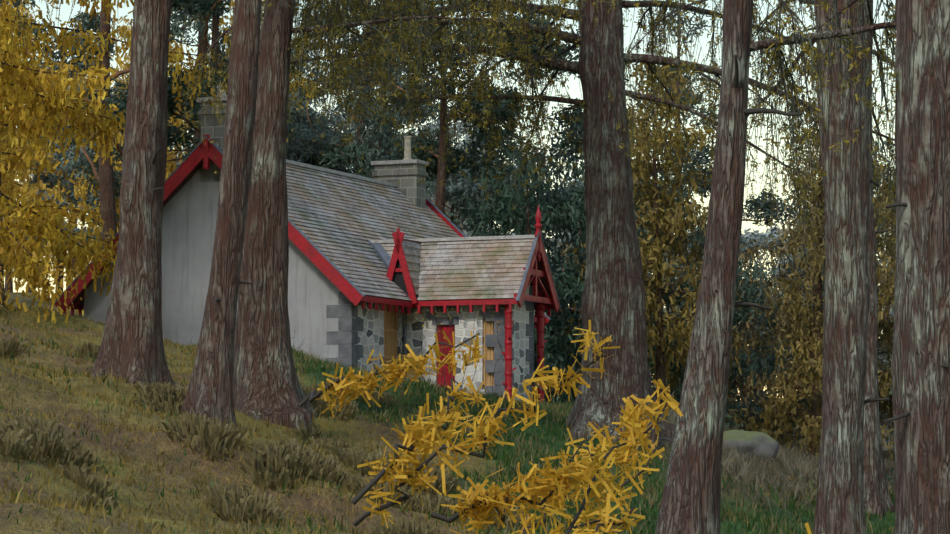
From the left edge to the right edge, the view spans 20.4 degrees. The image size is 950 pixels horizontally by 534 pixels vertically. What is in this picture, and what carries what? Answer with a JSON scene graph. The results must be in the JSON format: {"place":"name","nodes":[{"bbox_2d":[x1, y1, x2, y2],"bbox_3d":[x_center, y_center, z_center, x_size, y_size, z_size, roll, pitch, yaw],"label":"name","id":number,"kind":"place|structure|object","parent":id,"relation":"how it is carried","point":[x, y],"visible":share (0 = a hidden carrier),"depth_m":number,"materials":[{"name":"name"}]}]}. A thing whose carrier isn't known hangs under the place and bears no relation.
{"place":"outdoors","nodes":[
{"label":"outdoors","id":0,"kind":"place"},
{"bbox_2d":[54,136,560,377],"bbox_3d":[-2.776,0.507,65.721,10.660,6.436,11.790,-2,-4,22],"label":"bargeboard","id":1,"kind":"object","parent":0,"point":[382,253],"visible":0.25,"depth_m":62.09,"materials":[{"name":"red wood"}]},
{"bbox_2d":[70,160,552,317],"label":"cottage soffits","id":2,"kind":"object","parent":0,"point":[200,165],"visible":0.1,"depth_m":62.41,"materials":[{"name":"red wood"}]},
{"bbox_2d":[286,163,545,317],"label":"cottage roof shingles","id":3,"kind":"object","parent":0,"point":[339,221],"visible":0.4,"depth_m":62.65,"materials":[{"name":"grey wood"}]},
{"bbox_2d":[198,101,427,208],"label":"cottage chimneys","id":4,"kind":"object","parent":3,"relation":"on","point":[410,189],"visible":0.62,"depth_m":70.64,"materials":[{"name":"grey stone"}]},
{"bbox_2d":[197,96,428,165],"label":"cottage chimney caps","id":5,"kind":"object","parent":4,"relation":"on","point":[409,161],"visible":0.44,"depth_m":70.71,"materials":[{"name":"grey stone"}]},
{"bbox_2d":[216,85,411,159],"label":"cottage chimney pots","id":6,"kind":"object","parent":5,"relation":"on","point":[407,147],"visible":0.69,"depth_m":71.01,"materials":[{"name":"beige ceramic"}]},
{"bbox_2d":[214,143,534,242],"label":"cottage ridge boards","id":7,"kind":"object","parent":3,"relation":"on","point":[305,165],"visible":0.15,"depth_m":63.78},
{"bbox_2d":[351,285,532,401],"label":"cottage stone walls","id":8,"kind":"structure","parent":0,"point":[370,336],"depth_m":61.95,"materials":[{"name":"white stone"}]},
{"bbox_2d":[326,286,533,397],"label":"corner stones","id":9,"kind":"object","parent":8,"relation":"attached to","point":[344,337],"visible":0.29,"depth_m":61.45,"materials":[{"name":"grey stone"}]},
{"bbox_2d":[384,304,495,388],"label":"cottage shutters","id":10,"kind":"object","parent":8,"relation":"attached to","point":[390,336],"visible":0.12,"depth_m":61.77,"materials":[{"name":"wood"}]},
{"bbox_2d":[0,292,894,533],"bbox_3d":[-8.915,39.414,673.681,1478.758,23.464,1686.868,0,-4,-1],"label":"ground","id":11,"kind":"structure","parent":0,"point":[43,522],"depth_m":27.93,"materials":[{"name":"green plant"}]},
{"bbox_2d":[3,125,52,264],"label":"larch","id":12,"kind":"object","parent":11,"relation":"on","point":[27,193],"visible":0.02,"depth_m":248.58,"materials":[{"name":"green plant"}]},
{"bbox_2d":[0,0,70,217],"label":"larch","id":13,"kind":"object","parent":11,"relation":"on","point":[23,188],"visible":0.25,"depth_m":109.02,"materials":[{"name":"yellow plant"}]},
{"bbox_2d":[2,10,75,292],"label":"tree","id":14,"kind":"object","parent":11,"relation":"on","point":[10,288],"depth_m":145.89,"materials":[{"name":"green plant"}]},
{"bbox_2d":[16,119,75,293],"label":"pine","id":15,"kind":"object","parent":11,"relation":"on","point":[29,290],"depth_m":172.78,"materials":[{"name":"green plant"}]},
{"bbox_2d":[0,0,104,312],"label":"young larch","id":16,"kind":"object","parent":11,"relation":"on","point":[42,161],"visible":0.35,"depth_m":81.47,"materials":[{"name":"yellow plant"}]},
{"bbox_2d":[6,55,112,298],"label":"pine","id":17,"kind":"object","parent":11,"relation":"on","point":[57,155],"depth_m":136.69,"materials":[{"name":"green plant"}]},
{"bbox_2d":[0,0,124,264],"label":"larch","id":18,"kind":"object","parent":11,"relation":"on","point":[34,130],"visible":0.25,"depth_m":69.26,"materials":[{"name":"yellow plant"}]},
{"bbox_2d":[33,57,96,277],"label":"pine","id":19,"kind":"object","parent":11,"relation":"on","point":[54,176],"depth_m":215.60,"materials":[{"name":"green plant"}]},
{"bbox_2d":[49,139,85,274],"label":"larch","id":20,"kind":"object","parent":11,"relation":"on","point":[50,255],"depth_m":201.08,"materials":[{"name":"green plant"}]},
{"bbox_2d":[72,52,129,267],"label":"larch","id":21,"kind":"object","parent":11,"relation":"on","point":[121,66],"depth_m":159.06,"materials":[{"name":"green plant"}]},
{"bbox_2d":[0,0,216,323],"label":"larch","id":22,"kind":"object","parent":11,"relation":"on","point":[52,234],"visible":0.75,"depth_m":58.47,"materials":[{"name":"yellow plant"}]},
{"bbox_2d":[0,0,225,248],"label":"pine","id":23,"kind":"object","parent":11,"relation":"on","point":[106,178],"visible":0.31,"depth_m":90.26,"materials":[{"name":"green plant"}]},
{"bbox_2d":[45,77,187,255],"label":"pine","id":24,"kind":"object","parent":11,"relation":"on","point":[90,197],"visible":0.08,"depth_m":124.28,"materials":[{"name":"green plant"}]},
{"bbox_2d":[90,0,194,386],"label":"pine tree","id":25,"kind":"object","parent":11,"relation":"on","point":[132,347],"visible":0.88,"depth_m":32.61,"materials":[{"name":"brown plant"}]},
{"bbox_2d":[45,0,329,315],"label":"larch","id":26,"kind":"object","parent":11,"relation":"on","point":[203,49],"visible":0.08,"depth_m":97.04,"materials":[{"name":"plant"}]},
{"bbox_2d":[84,159,350,360],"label":"cottage harled gables","id":27,"kind":"object","parent":11,"relation":"on","point":[190,208],"visible":0.11,"depth_m":61.43,"materials":[{"name":"white paint"}]},
{"bbox_2d":[69,0,382,172],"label":"pine","id":28,"kind":"object","parent":11,"relation":"on","point":[210,7],"visible":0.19,"depth_m":79.40,"materials":[{"name":"green plant"}]},
{"bbox_2d":[168,15,301,174],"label":"young pine","id":29,"kind":"object","parent":11,"relation":"on","point":[222,51],"visible":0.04,"depth_m":99.83,"materials":[{"name":"green plant"}]},
{"bbox_2d":[11,0,516,428],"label":"pine tree","id":30,"kind":"object","parent":11,"relation":"on","point":[209,393],"visible":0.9,"depth_m":31.48,"materials":[{"name":"green plant"}]},
{"bbox_2d":[0,336,538,533],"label":"heather clumps","id":31,"kind":"object","parent":11,"relation":"on","point":[51,440],"visible":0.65,"depth_m":27.42,"materials":[{"name":"green plant"}]},
{"bbox_2d":[289,80,323,114],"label":"pine","id":32,"kind":"object","parent":11,"relation":"on","point":[315,106],"visible":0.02,"depth_m":152.72,"materials":[{"name":"green plant"}]},
{"bbox_2d":[55,134,559,403],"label":"house trim","id":33,"kind":"structure","parent":11,"relation":"on","point":[206,152],"depth_m":61.78,"materials":[{"name":"red wood"}]},
{"bbox_2d":[395,306,504,394],"bbox_3d":[-0.688,2.064,61.783,3.108,2.601,0.539,-1,-4,20],"label":"climber vine","id":34,"kind":"object","parent":33,"relation":"attached to","point":[398,322],"visible":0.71,"depth_m":61.93,"materials":[{"name":"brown wood"}]},
{"bbox_2d":[287,40,353,169],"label":"tree","id":35,"kind":"object","parent":11,"relation":"on","point":[332,119],"depth_m":110.16,"materials":[{"name":"green plant"}]},
{"bbox_2d":[291,49,365,129],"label":"pine","id":36,"kind":"object","parent":11,"relation":"on","point":[342,117],"visible":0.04,"depth_m":163.53,"materials":[{"name":"green plant"}]},
{"bbox_2d":[286,100,394,173],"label":"pine","id":37,"kind":"object","parent":11,"relation":"on","point":[313,159],"visible":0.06,"depth_m":106.83,"materials":[{"name":"green plant"}]},
{"bbox_2d":[286,0,455,174],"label":"pine","id":38,"kind":"object","parent":11,"relation":"on","point":[312,148],"visible":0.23,"depth_m":103.89,"materials":[{"name":"green plant"}]},
{"bbox_2d":[323,75,436,200],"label":"young pine","id":39,"kind":"object","parent":11,"relation":"on","point":[375,142],"visible":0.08,"depth_m":94.00,"materials":[{"name":"green plant"}]},
{"bbox_2d":[299,2,462,176],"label":"pine","id":40,"kind":"object","parent":11,"relation":"on","point":[386,104],"visible":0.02,"depth_m":108.46,"materials":[{"name":"green plant"}]},
{"bbox_2d":[232,0,614,430],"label":"pine tree","id":41,"kind":"object","parent":11,"relation":"on","point":[265,383],"visible":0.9,"depth_m":34.03,"materials":[{"name":"green plant"}]},
{"bbox_2d":[404,112,488,229],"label":"pine","id":42,"kind":"object","parent":11,"relation":"on","point":[433,126],"visible":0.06,"depth_m":177.11,"materials":[{"name":"green plant"}]},
{"bbox_2d":[0,305,894,533],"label":"green grass","id":43,"kind":"structure","parent":11,"relation":"on","point":[503,455],"depth_m":34.01,"materials":[{"name":"green plant"}]},
{"bbox_2d":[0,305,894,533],"bbox_3d":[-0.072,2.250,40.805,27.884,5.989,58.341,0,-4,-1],"label":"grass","id":44,"kind":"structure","parent":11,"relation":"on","point":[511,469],"depth_m":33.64,"materials":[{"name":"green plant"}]},
{"bbox_2d":[352,0,556,213],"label":"pine","id":45,"kind":"object","parent":11,"relation":"on","point":[474,154],"visible":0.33,"depth_m":82.81,"materials":[{"name":"green plant"}]},
{"bbox_2d":[435,327,484,389],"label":"sapling","id":46,"kind":"object","parent":11,"relation":"on","point":[457,357],"visible":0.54,"depth_m":61.37,"materials":[{"name":"brown wood"}]},
{"bbox_2d":[444,120,484,232],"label":"pine","id":47,"kind":"object","parent":11,"relation":"on","point":[460,131],"visible":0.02,"depth_m":192.97,"materials":[{"name":"green plant"}]},
{"bbox_2d":[432,195,501,233],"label":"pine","id":48,"kind":"object","parent":11,"relation":"on","point":[455,215],"depth_m":176.05,"materials":[{"name":"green plant"}]},
{"bbox_2d":[426,136,529,222],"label":"pine","id":49,"kind":"object","parent":11,"relation":"on","point":[458,183],"visible":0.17,"depth_m":119.19,"materials":[{"name":"green plant"}]},
{"bbox_2d":[459,128,524,236],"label":"pine","id":50,"kind":"object","parent":11,"relation":"on","point":[468,234],"depth_m":167.90,"materials":[{"name":"green plant"}]},
{"bbox_2d":[462,144,584,403],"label":"young pine","id":51,"kind":"object","parent":11,"relation":"on","point":[513,180],"visible":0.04,"depth_m":92.31,"materials":[{"name":"green plant"}]},
{"bbox_2d":[180,0,895,450],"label":"larch tree","id":52,"kind":"object","parent":11,"relation":"on","point":[614,300],"visible":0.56,"depth_m":37.97,"materials":[{"name":"green plant"}]},
{"bbox_2d":[491,136,585,402],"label":"young pine","id":53,"kind":"object","parent":11,"relation":"on","point":[553,229],"visible":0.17,"depth_m":89.68,"materials":[{"name":"green plant"}]},
{"bbox_2d":[448,149,652,404],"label":"young pine","id":54,"kind":"object","parent":11,"relation":"on","point":[504,198],"visible":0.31,"depth_m":75.78,"materials":[{"name":"green plant"}]},
{"bbox_2d":[298,320,823,533],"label":"foreground larch twigs","id":55,"kind":"object","parent":11,"relation":"on","point":[423,439],"visible":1,"depth_m":2.41,"materials":[{"name":"yellow plant"}]},
{"bbox_2d":[540,177,644,364],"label":"pine","id":56,"kind":"object","parent":11,"relation":"on","point":[577,184],"visible":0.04,"depth_m":130.22,"materials":[{"name":"green plant"}]},
{"bbox_2d":[503,14,696,368],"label":"pine","id":57,"kind":"object","parent":11,"relation":"on","point":[574,147],"visible":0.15,"depth_m":86.42,"materials":[{"name":"green plant"}]},
{"bbox_2d":[548,144,651,247],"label":"pine","id":58,"kind":"object","parent":11,"relation":"on","point":[577,235],"depth_m":164.10,"materials":[{"name":"green plant"}]},
{"bbox_2d":[534,146,738,429],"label":"young pine","id":59,"kind":"object","parent":11,"relation":"on","point":[575,228],"visible":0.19,"depth_m":77.58,"materials":[{"name":"green plant"}]},
{"bbox_2d":[553,111,736,397],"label":"young larch","id":60,"kind":"object","parent":11,"relation":"on","point":[564,250],"depth_m":100.00,"materials":[{"name":"plant"}]},
{"bbox_2d":[417,0,895,533],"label":"larch tree","id":61,"kind":"object","parent":11,"relation":"on","point":[847,180],"visible":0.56,"depth_m":26.77,"materials":[{"name":"green plant"}]},
{"bbox_2d":[559,49,754,406],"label":"tree","id":62,"kind":"object","parent":11,"relation":"on","point":[656,302],"visible":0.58,"depth_m":75.84,"materials":[{"name":"green plant"}]},
{"bbox_2d":[571,0,807,402],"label":"pine","id":63,"kind":"object","parent":11,"relation":"on","point":[763,208],"visible":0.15,"depth_m":94.43,"materials":[{"name":"green plant"}]},
{"bbox_2d":[648,247,740,395],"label":"young larch","id":64,"kind":"object","parent":11,"relation":"on","point":[678,306],"depth_m":108.46,"materials":[{"name":"plant"}]},
{"bbox_2d":[649,222,791,432],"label":"young pine","id":65,"kind":"object","parent":11,"relation":"on","point":[754,365],"visible":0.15,"depth_m":83.58,"materials":[{"name":"green plant"}]},
{"bbox_2d":[682,261,798,438],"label":"tree","id":66,"kind":"object","parent":11,"relation":"on","point":[749,391],"visible":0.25,"depth_m":92.87,"materials":[{"name":"green plant"}]},
{"bbox_2d":[693,228,794,438],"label":"young pine","id":67,"kind":"object","parent":11,"relation":"on","point":[742,241],"visible":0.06,"depth_m":110.32,"materials":[{"name":"green plant"}]},
{"bbox_2d":[723,430,779,460],"bbox_3d":[6.325,4.326,63.593,2.098,0.804,1.373,0,-4,-1],"label":"boulder","id":68,"kind":"object","parent":11,"relation":"on","point":[765,443],"visible":0.46,"depth_m":63.15,"materials":[{"name":"grey stone"}]},
{"bbox_2d":[736,229,768,408],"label":"pine","id":69,"kind":"object","parent":11,"relation":"on","point":[759,238],"depth_m":204.92,"materials":[{"name":"green plant"}]},
{"bbox_2d":[745,222,789,340],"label":"pine","id":70,"kind":"object","parent":11,"relation":"on","point":[775,235],"visible":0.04,"depth_m":206.59,"materials":[{"name":"green plant"}]},
{"bbox_2d":[729,253,810,440],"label":"young pine","id":71,"kind":"object","parent":11,"relation":"on","point":[760,281],"visible":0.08,"depth_m":100.67,"materials":[{"name":"green plant"}]},
{"bbox_2d":[648,408,894,513],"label":"dry grass","id":72,"kind":"structure","parent":11,"relation":"on","point":[744,462],"depth_m":36.54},
{"bbox_2d":[655,0,900,533],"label":"larch tree","id":73,"kind":"object","parent":11,"relation":"on","point":[691,500],"visible":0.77,"depth_m":20.78,"materials":[{"name":"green plant"}]},
{"bbox_2d":[768,203,812,328],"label":"larch","id":74,"kind":"object","parent":11,"relation":"on","point":[781,234],"visible":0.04,"depth_m":168.78,"materials":[{"name":"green plant"}]},
{"bbox_2d":[763,144,818,332],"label":"larch","id":75,"kind":"object","parent":11,"relation":"on","point":[799,191],"depth_m":177.40,"materials":[{"name":"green plant"}]},
{"bbox_2d":[658,0,949,533],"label":"larch tree","id":76,"kind":"object","parent":11,"relation":"on","point":[920,368],"visible":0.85,"depth_m":20.67,"materials":[{"name":"green plant"}]},
{"bbox_2d":[725,262,894,461],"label":"young larch","id":77,"kind":"object","parent":11,"relation":"on","point":[803,378],"visible":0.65,"depth_m":79.43,"materials":[{"name":"plant"}]},
{"bbox_2d":[737,242,893,447],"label":"young pine","id":78,"kind":"object","parent":11,"relation":"on","point":[784,369],"visible":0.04,"depth_m":95.74,"materials":[{"name":"green plant"}]},
{"bbox_2d":[738,56,895,450],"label":"tree","id":79,"kind":"object","parent":11,"relation":"on","point":[817,230],"visible":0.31,"depth_m":87.94,"materials":[{"name":"green plant"}]},
{"bbox_2d":[750,0,895,517],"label":"larch tree","id":80,"kind":"object","parent":11,"relation":"on","point":[876,494],"visible":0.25,"depth_m":36.10,"materials":[{"name":"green plant"}]},
{"bbox_2d":[770,218,877,303],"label":"pine","id":81,"kind":"object","parent":11,"relation":"on","point":[796,269],"depth_m":154.28,"materials":[{"name":"green plant"}]},
{"bbox_2d":[776,137,895,445],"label":"young pine","id":82,"kind":"object","parent":11,"relation":"on","point":[885,348],"visible":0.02,"depth_m":101.91,"materials":[{"name":"green plant"}]},
{"bbox_2d":[779,146,895,459],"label":"young larch","id":83,"kind":"object","parent":11,"relation":"on","point":[885,405],"visible":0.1,"depth_m":90.05,"materials":[{"name":"plant"}]},
{"bbox_2d":[874,200,895,403],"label":"tree","id":84,"kind":"object","parent":11,"relation":"on","point":[882,300],"visible":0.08,"depth_m":80.99,"materials":[{"name":"green plant"}]},
{"bbox_2d":[877,253,893,322],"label":"pine","id":85,"kind":"object","parent":11,"relation":"on","point":[892,313],"depth_m":193.51,"materials":[{"name":"green plant"}]},
{"bbox_2d":[876,180,895,415],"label":"pine","id":86,"kind":"object","parent":11,"relation":"on","point":[892,272],"visible":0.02,"depth_m":167.40,"materials":[{"name":"green plant"}]},
{"bbox_2d":[883,338,894,489],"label":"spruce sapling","id":87,"kind":"object","parent":11,"relation":"on","point":[892,469],"visible":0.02,"depth_m":71.68,"materials":[{"name":"green plant"}]},
{"bbox_2d":[3,0,895,400],"label":"sky","id":88,"kind":"structure","parent":0,"point":[574,91],"materials":[{"name":"white"}]},
{"bbox_2d":[392,259,531,293],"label":"dark cottage openings","id":89,"kind":"object","parent":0,"point":[398,279],"visible":0.09,"depth_m":62.24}
]}

